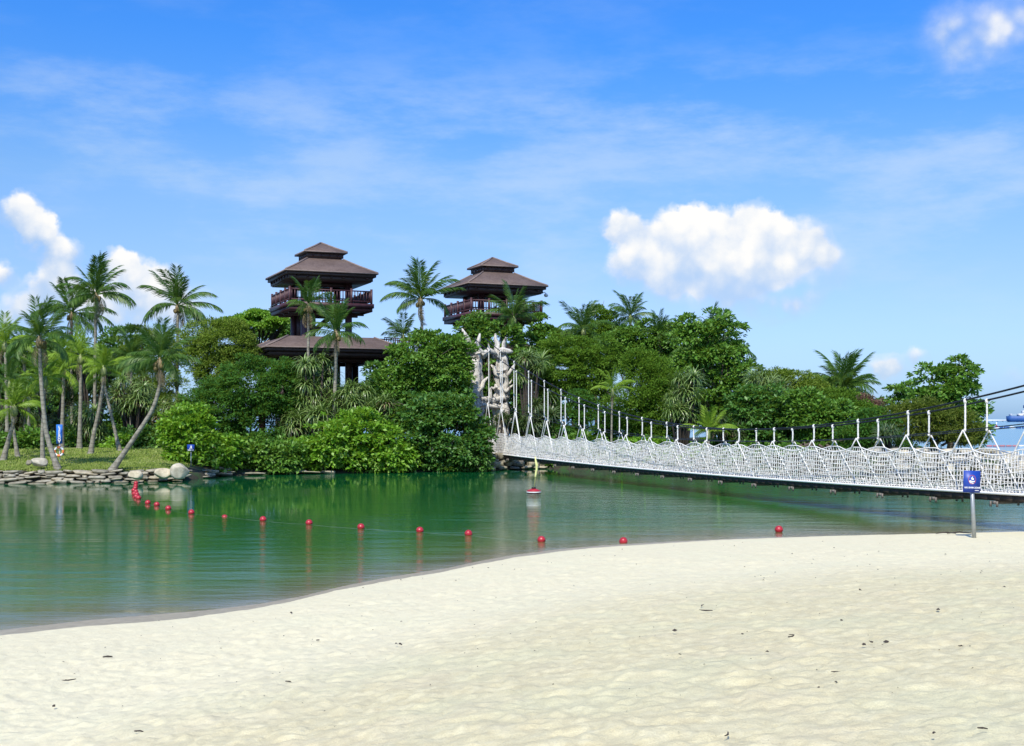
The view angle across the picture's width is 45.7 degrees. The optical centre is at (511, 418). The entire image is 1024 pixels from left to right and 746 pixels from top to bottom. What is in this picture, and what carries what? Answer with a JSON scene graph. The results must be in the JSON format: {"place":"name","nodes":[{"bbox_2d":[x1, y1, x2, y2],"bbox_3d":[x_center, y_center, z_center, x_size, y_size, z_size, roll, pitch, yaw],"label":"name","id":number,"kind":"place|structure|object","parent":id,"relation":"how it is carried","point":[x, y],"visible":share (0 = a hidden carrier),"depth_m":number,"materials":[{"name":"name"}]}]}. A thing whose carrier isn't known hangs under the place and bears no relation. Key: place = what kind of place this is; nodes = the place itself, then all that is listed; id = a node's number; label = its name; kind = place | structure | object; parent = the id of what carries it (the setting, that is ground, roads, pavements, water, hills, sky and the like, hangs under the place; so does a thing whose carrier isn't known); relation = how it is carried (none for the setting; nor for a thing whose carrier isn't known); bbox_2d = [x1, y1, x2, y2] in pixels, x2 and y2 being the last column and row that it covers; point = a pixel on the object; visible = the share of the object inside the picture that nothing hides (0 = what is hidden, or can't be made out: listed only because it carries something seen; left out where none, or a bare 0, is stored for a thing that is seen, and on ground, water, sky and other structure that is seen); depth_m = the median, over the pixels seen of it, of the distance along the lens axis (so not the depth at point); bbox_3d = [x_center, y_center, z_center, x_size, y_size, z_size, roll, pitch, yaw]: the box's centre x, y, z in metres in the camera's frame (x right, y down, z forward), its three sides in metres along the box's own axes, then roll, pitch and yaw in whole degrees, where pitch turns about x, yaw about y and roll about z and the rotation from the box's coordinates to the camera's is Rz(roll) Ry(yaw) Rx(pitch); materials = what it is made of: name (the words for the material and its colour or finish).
{"place":"outdoors","nodes":[
{"label":"outdoors","id":0,"kind":"place"},
{"bbox_2d":[0,443,192,472],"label":"lawn","id":1,"kind":"structure","parent":0,"point":[54,446],"depth_m":68.67,"materials":[{"name":"green plant"}]},
{"bbox_2d":[0,358,32,456],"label":"palm tree","id":2,"kind":"object","parent":1,"relation":"on","point":[10,375],"visible":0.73,"depth_m":67.93,"materials":[{"name":"green plant"}]},
{"bbox_2d":[0,311,37,446],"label":"palm tree","id":3,"kind":"object","parent":1,"relation":"on","point":[5,334],"visible":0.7,"depth_m":73.91,"materials":[{"name":"green plant"}]},
{"bbox_2d":[0,377,40,460],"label":"palm tree","id":4,"kind":"object","parent":1,"relation":"on","point":[13,410],"visible":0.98,"depth_m":65.91,"materials":[{"name":"green plant"}]},
{"bbox_2d":[0,423,53,448],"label":"shrub","id":5,"kind":"object","parent":1,"relation":"on","point":[26,439],"visible":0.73,"depth_m":73.34,"materials":[{"name":"green plant"}]},
{"bbox_2d":[0,327,58,430],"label":"palm tree","id":6,"kind":"object","parent":1,"relation":"on","point":[25,355],"visible":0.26,"depth_m":79.89,"materials":[{"name":"green plant"}]},
{"bbox_2d":[19,351,67,466],"bbox_3d":[-24.141,-0.499,62.470,2.726,6.292,3.101,0,0,0],"label":"palm tree","id":7,"kind":"object","parent":1,"relation":"on","point":[54,380],"visible":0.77,"depth_m":62.40,"materials":[{"name":"green plant"}]},
{"bbox_2d":[25,337,86,447],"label":"palm tree","id":8,"kind":"object","parent":1,"relation":"on","point":[53,358],"visible":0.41,"depth_m":75.83,"materials":[{"name":"green plant"}]},
{"bbox_2d":[30,372,84,444],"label":"pandanus","id":9,"kind":"object","parent":1,"relation":"on","point":[69,400],"visible":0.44,"depth_m":84.01,"materials":[{"name":"green plant"}]},
{"bbox_2d":[45,324,107,448],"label":"palm tree","id":10,"kind":"object","parent":1,"relation":"on","point":[80,348],"visible":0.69,"depth_m":73.88,"materials":[{"name":"green plant"}]},
{"bbox_2d":[65,399,110,444],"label":"pandanus","id":11,"kind":"object","parent":1,"relation":"on","point":[87,422],"visible":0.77,"depth_m":77.28,"materials":[{"name":"green plant"}]},
{"bbox_2d":[51,424,126,447],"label":"shrub","id":12,"kind":"object","parent":1,"relation":"on","point":[70,435],"visible":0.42,"depth_m":77.37,"materials":[{"name":"green plant"}]},
{"bbox_2d":[67,344,115,425],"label":"pandanus","id":13,"kind":"object","parent":1,"relation":"on","point":[85,397],"visible":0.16,"depth_m":87.92,"materials":[{"name":"green plant"}]},
{"bbox_2d":[86,357,121,450],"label":"palm tree","id":14,"kind":"object","parent":1,"relation":"on","point":[118,445],"visible":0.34,"depth_m":71.94,"materials":[{"name":"green plant"}]},
{"bbox_2d":[82,343,133,453],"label":"palm tree","id":15,"kind":"object","parent":1,"relation":"on","point":[104,364],"visible":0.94,"depth_m":69.90,"materials":[{"name":"green plant"}]},
{"bbox_2d":[103,368,160,430],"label":"pandanus","id":16,"kind":"object","parent":1,"relation":"on","point":[138,400],"visible":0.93,"depth_m":78.39,"materials":[{"name":"green plant"}]},
{"bbox_2d":[107,327,156,424],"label":"palm tree","id":17,"kind":"object","parent":1,"relation":"on","point":[129,349],"visible":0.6,"depth_m":83.84,"materials":[{"name":"green plant"}]},
{"bbox_2d":[118,423,167,447],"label":"shrub","id":18,"kind":"object","parent":1,"relation":"on","point":[147,437],"visible":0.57,"depth_m":76.37,"materials":[{"name":"green plant"}]},
{"bbox_2d":[0,436,1022,485],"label":"island ground","id":19,"kind":"structure","parent":0,"point":[197,472],"depth_m":66.01,"materials":[{"name":"grey stone"}]},
{"bbox_2d":[0,369,40,443],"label":"pandanus","id":20,"kind":"object","parent":19,"relation":"on","point":[18,425],"visible":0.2,"depth_m":79.48,"materials":[{"name":"green plant"}]},
{"bbox_2d":[3,370,48,432],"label":"palm tree","id":21,"kind":"object","parent":19,"relation":"on","point":[27,396],"visible":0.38,"depth_m":77.91,"materials":[{"name":"green plant"}]},
{"bbox_2d":[2,294,74,469],"bbox_3d":[-23.581,-1.755,61.109,3.603,9.068,3.950,0,0,0],"label":"palm tree","id":22,"kind":"object","parent":19,"relation":"on","point":[39,328],"visible":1,"depth_m":60.89,"materials":[{"name":"green plant"}]},
{"bbox_2d":[0,331,79,436],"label":"tree","id":23,"kind":"object","parent":19,"relation":"on","point":[19,371],"visible":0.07,"depth_m":92.76,"materials":[{"name":"green plant"}]},
{"bbox_2d":[30,277,118,423],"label":"palm tree","id":24,"kind":"object","parent":19,"relation":"on","point":[57,305],"visible":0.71,"depth_m":87.67,"materials":[{"name":"green plant"}]},
{"bbox_2d":[33,354,117,442],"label":"tree","id":25,"kind":"object","parent":19,"relation":"on","point":[54,403],"visible":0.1,"depth_m":90.74,"materials":[{"name":"green plant"}]},
{"bbox_2d":[53,250,135,413],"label":"palm tree","id":26,"kind":"object","parent":19,"relation":"on","point":[96,285],"visible":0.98,"depth_m":83.70,"materials":[{"name":"green plant"}]},
{"bbox_2d":[96,431,131,447],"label":"shrub","id":27,"kind":"object","parent":19,"relation":"on","point":[110,442],"visible":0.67,"depth_m":75.69,"materials":[{"name":"green plant"}]},
{"bbox_2d":[0,466,234,483],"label":"stone wall","id":28,"kind":"structure","parent":19,"relation":"on","point":[93,477],"depth_m":60.38,"materials":[{"name":"grey stone"}]},
{"bbox_2d":[91,322,152,393],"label":"tree","id":29,"kind":"object","parent":19,"relation":"on","point":[108,341],"visible":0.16,"depth_m":97.29,"materials":[{"name":"green plant"}]},
{"bbox_2d":[102,368,184,438],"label":"tree","id":30,"kind":"object","parent":19,"relation":"on","point":[118,424],"visible":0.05,"depth_m":88.99,"materials":[{"name":"green plant"}]},
{"bbox_2d":[110,323,190,418],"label":"tree","id":31,"kind":"object","parent":19,"relation":"on","point":[135,328],"visible":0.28,"depth_m":85.67,"materials":[{"name":"green plant"}]},
{"bbox_2d":[107,315,202,472],"bbox_3d":[-17.678,-1.167,61.269,4.129,8.092,4.001,0,0,45],"label":"palm tree","id":32,"kind":"object","parent":19,"relation":"on","point":[142,360],"visible":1,"depth_m":61.14,"materials":[{"name":"green plant"}]},
{"bbox_2d":[149,389,190,428],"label":"pandanus","id":33,"kind":"object","parent":19,"relation":"on","point":[165,403],"visible":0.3,"depth_m":83.55,"materials":[{"name":"green plant"}]},
{"bbox_2d":[136,262,223,398],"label":"palm tree","id":34,"kind":"object","parent":19,"relation":"on","point":[176,290],"visible":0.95,"depth_m":85.68,"materials":[{"name":"green plant"}]},
{"bbox_2d":[170,463,189,478],"bbox_3d":[-16.660,2.632,61.022,0.957,0.815,0.767,0,0,0],"label":"boulder","id":35,"kind":"object","parent":19,"relation":"on","point":[179,471],"visible":1,"depth_m":60.73,"materials":[{"name":"grey stone"}]},
{"bbox_2d":[154,401,247,472],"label":"shrub","id":36,"kind":"object","parent":19,"relation":"on","point":[205,454],"visible":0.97,"depth_m":67.76,"materials":[{"name":"green plant"}]},
{"bbox_2d":[173,314,264,405],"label":"tree","id":37,"kind":"object","parent":19,"relation":"on","point":[207,349],"visible":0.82,"depth_m":81.19,"materials":[{"name":"green plant"}]},
{"bbox_2d":[176,352,306,448],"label":"tree","id":38,"kind":"object","parent":19,"relation":"on","point":[225,390],"visible":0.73,"depth_m":74.47,"materials":[{"name":"green plant"}]},
{"bbox_2d":[221,307,289,345],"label":"tree","id":39,"kind":"object","parent":19,"relation":"on","point":[259,319],"visible":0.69,"depth_m":98.12,"materials":[{"name":"green plant"}]},
{"bbox_2d":[213,429,310,474],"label":"shrub","id":40,"kind":"object","parent":19,"relation":"on","point":[274,457],"visible":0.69,"depth_m":69.64,"materials":[{"name":"green plant"}]},
{"bbox_2d":[252,306,289,433],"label":"tree","id":41,"kind":"object","parent":19,"relation":"on","point":[285,331],"visible":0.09,"depth_m":102.88,"materials":[{"name":"green plant"}]},
{"bbox_2d":[216,471,334,475],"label":"stone wall","id":42,"kind":"structure","parent":19,"relation":"on","point":[259,473],"depth_m":68.76,"materials":[{"name":"grey stone"}]},
{"bbox_2d":[279,399,338,437],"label":"pandanus","id":43,"kind":"object","parent":19,"relation":"on","point":[297,421],"visible":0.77,"depth_m":73.72,"materials":[{"name":"green plant"}]},
{"bbox_2d":[286,276,333,433],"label":"palm tree","id":44,"kind":"object","parent":19,"relation":"on","point":[308,297],"visible":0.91,"depth_m":77.81,"materials":[{"name":"green plant"}]},
{"bbox_2d":[290,349,343,439],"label":"pandanus","id":45,"kind":"object","parent":19,"relation":"on","point":[308,378],"visible":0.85,"depth_m":74.92,"materials":[{"name":"green plant"}]},
{"bbox_2d":[284,411,374,473],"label":"shrub","id":46,"kind":"object","parent":19,"relation":"on","point":[325,454],"visible":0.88,"depth_m":70.77,"materials":[{"name":"green plant"}]},
{"bbox_2d":[256,242,407,440],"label":"pavilion tower","id":47,"kind":"structure","parent":19,"relation":"on","point":[332,269],"depth_m":85.09,"materials":[{"name":"brown wood"}]},
{"bbox_2d":[284,360,386,431],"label":"tree","id":48,"kind":"object","parent":19,"relation":"on","point":[368,365],"visible":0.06,"depth_m":82.02,"materials":[{"name":"green plant"}]},
{"bbox_2d":[304,292,369,418],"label":"palm tree","id":49,"kind":"object","parent":19,"relation":"on","point":[338,311],"visible":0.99,"depth_m":74.84,"materials":[{"name":"green plant"}]},
{"bbox_2d":[333,377,377,424],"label":"pandanus","id":50,"kind":"object","parent":19,"relation":"on","point":[351,394],"visible":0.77,"depth_m":74.90,"materials":[{"name":"green plant"}]},
{"bbox_2d":[324,405,421,472],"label":"shrub","id":51,"kind":"object","parent":19,"relation":"on","point":[391,457],"visible":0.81,"depth_m":71.61,"materials":[{"name":"green plant"}]},
{"bbox_2d":[363,389,399,428],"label":"pandanus","id":52,"kind":"object","parent":19,"relation":"on","point":[383,404],"visible":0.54,"depth_m":73.94,"materials":[{"name":"green plant"}]},
{"bbox_2d":[381,311,415,437],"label":"palm tree","id":53,"kind":"object","parent":19,"relation":"on","point":[403,330],"visible":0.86,"depth_m":91.63,"materials":[{"name":"green plant"}]},
{"bbox_2d":[380,256,463,443],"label":"palm tree","id":54,"kind":"object","parent":19,"relation":"on","point":[424,290],"visible":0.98,"depth_m":81.78,"materials":[{"name":"green plant"}]},
{"bbox_2d":[367,326,480,447],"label":"tree","id":55,"kind":"object","parent":19,"relation":"on","point":[422,371],"visible":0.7,"depth_m":77.42,"materials":[{"name":"green plant"}]},
{"bbox_2d":[382,387,499,471],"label":"bush","id":56,"kind":"object","parent":19,"relation":"on","point":[425,417],"visible":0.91,"depth_m":72.94,"materials":[{"name":"green plant"}]},
{"bbox_2d":[461,328,514,451],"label":"driftwood gate","id":57,"kind":"structure","parent":19,"relation":"on","point":[479,382],"depth_m":82.42,"materials":[{"name":"grey wood"}]},
{"bbox_2d":[433,257,548,444],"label":"pavilion tower","id":58,"kind":"structure","parent":19,"relation":"on","point":[481,284],"depth_m":93.56,"materials":[{"name":"brown wood"}]},
{"bbox_2d":[451,310,534,440],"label":"tree","id":59,"kind":"object","parent":19,"relation":"on","point":[512,331],"visible":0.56,"depth_m":86.64,"materials":[{"name":"green plant"}]},
{"bbox_2d":[488,408,514,452],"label":"pandanus","id":60,"kind":"object","parent":19,"relation":"on","point":[506,417],"visible":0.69,"depth_m":78.87,"materials":[{"name":"green plant"}]},
{"bbox_2d":[467,453,547,470],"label":"rock revetment","id":61,"kind":"object","parent":19,"relation":"on","point":[498,464],"visible":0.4,"depth_m":76.28,"materials":[{"name":"grey stone"}]},
{"bbox_2d":[474,338,1023,506],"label":"rope bridge","id":62,"kind":"structure","parent":61,"relation":"on","point":[882,488],"depth_m":46.00,"materials":[{"name":"fabric"}]},
{"bbox_2d":[460,313,569,446],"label":"tree","id":63,"kind":"object","parent":19,"relation":"on","point":[470,318],"visible":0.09,"depth_m":86.87,"materials":[{"name":"green plant"}]},
{"bbox_2d":[484,281,550,443],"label":"palm tree","id":64,"kind":"object","parent":19,"relation":"on","point":[506,312],"visible":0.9,"depth_m":87.91,"materials":[{"name":"green plant"}]},
{"bbox_2d":[512,346,552,454],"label":"pandanus","id":65,"kind":"object","parent":19,"relation":"on","point":[526,359],"visible":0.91,"depth_m":80.62,"materials":[{"name":"green plant"}]},
{"bbox_2d":[512,384,566,453],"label":"pandanus","id":66,"kind":"object","parent":19,"relation":"on","point":[537,424],"visible":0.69,"depth_m":79.04,"materials":[{"name":"green plant"}]},
{"bbox_2d":[510,311,571,397],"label":"tree","id":67,"kind":"object","parent":19,"relation":"on","point":[540,331],"visible":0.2,"depth_m":91.32,"materials":[{"name":"green plant"}]},
{"bbox_2d":[524,331,626,422],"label":"tree","id":68,"kind":"object","parent":19,"relation":"on","point":[584,361],"visible":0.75,"depth_m":83.12,"materials":[{"name":"green plant"}]},
{"bbox_2d":[554,299,614,348],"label":"palm tree","id":69,"kind":"object","parent":19,"relation":"on","point":[582,322],"visible":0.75,"depth_m":90.74,"materials":[{"name":"green plant"}]},
{"bbox_2d":[529,430,641,466],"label":"bush","id":70,"kind":"object","parent":19,"relation":"on","point":[588,435],"visible":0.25,"depth_m":78.05,"materials":[{"name":"green plant"}]},
{"bbox_2d":[528,387,658,456],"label":"bush","id":71,"kind":"object","parent":19,"relation":"on","point":[572,413],"visible":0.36,"depth_m":79.70,"materials":[{"name":"green plant"}]},
{"bbox_2d":[567,302,625,422],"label":"tree","id":72,"kind":"object","parent":19,"relation":"on","point":[602,313],"visible":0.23,"depth_m":98.23,"materials":[{"name":"green plant"}]},
{"bbox_2d":[591,364,637,447],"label":"palm tree","id":73,"kind":"object","parent":19,"relation":"on","point":[609,384],"visible":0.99,"depth_m":75.94,"materials":[{"name":"green plant"}]},
{"bbox_2d":[609,290,655,409],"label":"palm tree","id":74,"kind":"object","parent":19,"relation":"on","point":[629,310],"visible":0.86,"depth_m":96.78,"materials":[{"name":"green plant"}]},
{"bbox_2d":[599,344,681,454],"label":"tree","id":75,"kind":"object","parent":19,"relation":"on","point":[646,400],"visible":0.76,"depth_m":78.15,"materials":[{"name":"green plant"}]},
{"bbox_2d":[596,316,687,411],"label":"tree","id":76,"kind":"object","parent":19,"relation":"on","point":[630,337],"visible":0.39,"depth_m":93.97,"materials":[{"name":"green plant"}]},
{"bbox_2d":[641,308,675,407],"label":"palm tree","id":77,"kind":"object","parent":19,"relation":"on","point":[657,319],"visible":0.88,"depth_m":93.81,"materials":[{"name":"green plant"}]},
{"bbox_2d":[606,434,717,461],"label":"bush","id":78,"kind":"object","parent":19,"relation":"on","point":[635,439],"visible":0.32,"depth_m":75.12,"materials":[{"name":"green plant"}]},
{"bbox_2d":[659,366,708,457],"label":"pandanus","id":79,"kind":"object","parent":19,"relation":"on","point":[680,400],"visible":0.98,"depth_m":74.97,"materials":[{"name":"green plant"}]},
{"bbox_2d":[680,405,737,460],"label":"palm tree","id":80,"kind":"object","parent":19,"relation":"on","point":[709,422],"visible":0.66,"depth_m":71.91,"materials":[{"name":"green plant"}]},
{"bbox_2d":[668,332,754,431],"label":"tree","id":81,"kind":"object","parent":19,"relation":"on","point":[724,372],"visible":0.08,"depth_m":89.00,"materials":[{"name":"green plant"}]},
{"bbox_2d":[667,301,756,436],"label":"tree","id":82,"kind":"object","parent":19,"relation":"on","point":[753,356],"visible":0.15,"depth_m":88.82,"materials":[{"name":"green plant"}]},
{"bbox_2d":[663,305,765,438],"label":"tree","id":83,"kind":"object","parent":19,"relation":"on","point":[708,353],"visible":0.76,"depth_m":83.41,"materials":[{"name":"green plant"}]},
{"bbox_2d":[710,410,748,449],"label":"pandanus","id":84,"kind":"object","parent":19,"relation":"on","point":[733,433],"visible":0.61,"depth_m":73.36,"materials":[{"name":"green plant"}]},
{"bbox_2d":[705,381,808,452],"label":"bush","id":85,"kind":"object","parent":19,"relation":"on","point":[767,405],"visible":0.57,"depth_m":73.66,"materials":[{"name":"green plant"}]},
{"bbox_2d":[738,365,791,436],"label":"tree","id":86,"kind":"object","parent":19,"relation":"on","point":[753,377],"visible":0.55,"depth_m":76.81,"materials":[{"name":"green plant"}]},
{"bbox_2d":[709,438,829,469],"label":"bush","id":87,"kind":"object","parent":19,"relation":"on","point":[782,444],"visible":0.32,"depth_m":70.69,"materials":[{"name":"green plant"}]},
{"bbox_2d":[766,365,841,394],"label":"shrub","id":88,"kind":"object","parent":19,"relation":"on","point":[803,380],"visible":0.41,"depth_m":78.45,"materials":[{"name":"green plant"}]},
{"bbox_2d":[774,385,879,446],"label":"bush","id":89,"kind":"object","parent":19,"relation":"on","point":[806,408],"visible":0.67,"depth_m":71.76,"materials":[{"name":"green plant"}]},
{"bbox_2d":[804,349,881,399],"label":"palm tree","id":90,"kind":"object","parent":19,"relation":"on","point":[841,377],"visible":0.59,"depth_m":83.42,"materials":[{"name":"green plant"}]},
{"bbox_2d":[814,385,896,443],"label":"shrub","id":91,"kind":"object","parent":19,"relation":"on","point":[836,393],"visible":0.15,"depth_m":76.57,"materials":[{"name":"green plant"}]},
{"bbox_2d":[855,392,887,406],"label":"bush","id":92,"kind":"object","parent":19,"relation":"on","point":[864,396],"visible":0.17,"depth_m":79.63,"materials":[{"name":"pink plant"}]},
{"bbox_2d":[829,406,921,450],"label":"bush","id":93,"kind":"object","parent":19,"relation":"on","point":[865,430],"visible":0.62,"depth_m":68.03,"materials":[{"name":"green plant"}]},
{"bbox_2d":[870,420,905,451],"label":"pandanus","id":94,"kind":"object","parent":19,"relation":"on","point":[887,429],"visible":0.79,"depth_m":65.75,"materials":[{"name":"green plant"}]},
{"bbox_2d":[874,379,920,446],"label":"tree","id":95,"kind":"object","parent":19,"relation":"on","point":[902,388],"visible":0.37,"depth_m":83.59,"materials":[{"name":"green plant"}]},
{"bbox_2d":[837,447,1023,485],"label":"rock revetment","id":96,"kind":"object","parent":19,"relation":"on","point":[960,456],"visible":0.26,"depth_m":60.03,"materials":[{"name":"grey stone"}]},
{"bbox_2d":[881,394,992,450],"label":"bush","id":97,"kind":"object","parent":19,"relation":"on","point":[952,419],"visible":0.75,"depth_m":68.89,"materials":[{"name":"green leaf"},{"name":"bark"}]},
{"bbox_2d":[906,353,995,448],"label":"tree","id":98,"kind":"object","parent":19,"relation":"on","point":[954,387],"visible":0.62,"depth_m":74.36,"materials":[{"name":"green plant"}]},
{"bbox_2d":[0,532,1023,745],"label":"sand","id":99,"kind":"structure","parent":0,"point":[181,692],"depth_m":12.02,"materials":[{"name":"beige sand"}]},
{"bbox_2d":[963,470,980,537],"bbox_3d":[11.917,2.340,31.593,0.477,2.002,0.149,0,0,-8],"label":"beach sign","id":100,"kind":"object","parent":99,"relation":"on","point":[971,482],"visible":1,"depth_m":31.54,"materials":[{"name":"metal"}]},
{"bbox_2d":[0,419,1023,629],"bbox_3d":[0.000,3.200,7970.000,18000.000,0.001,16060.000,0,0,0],"label":"water","id":101,"kind":"structure","parent":0,"point":[69,552],"depth_m":36.80,"materials":[{"name":"green liquid"}]},
{"bbox_2d":[0,0,1023,418],"label":"sky","id":102,"kind":"structure","parent":0,"point":[842,177],"materials":[{"name":"blue"}]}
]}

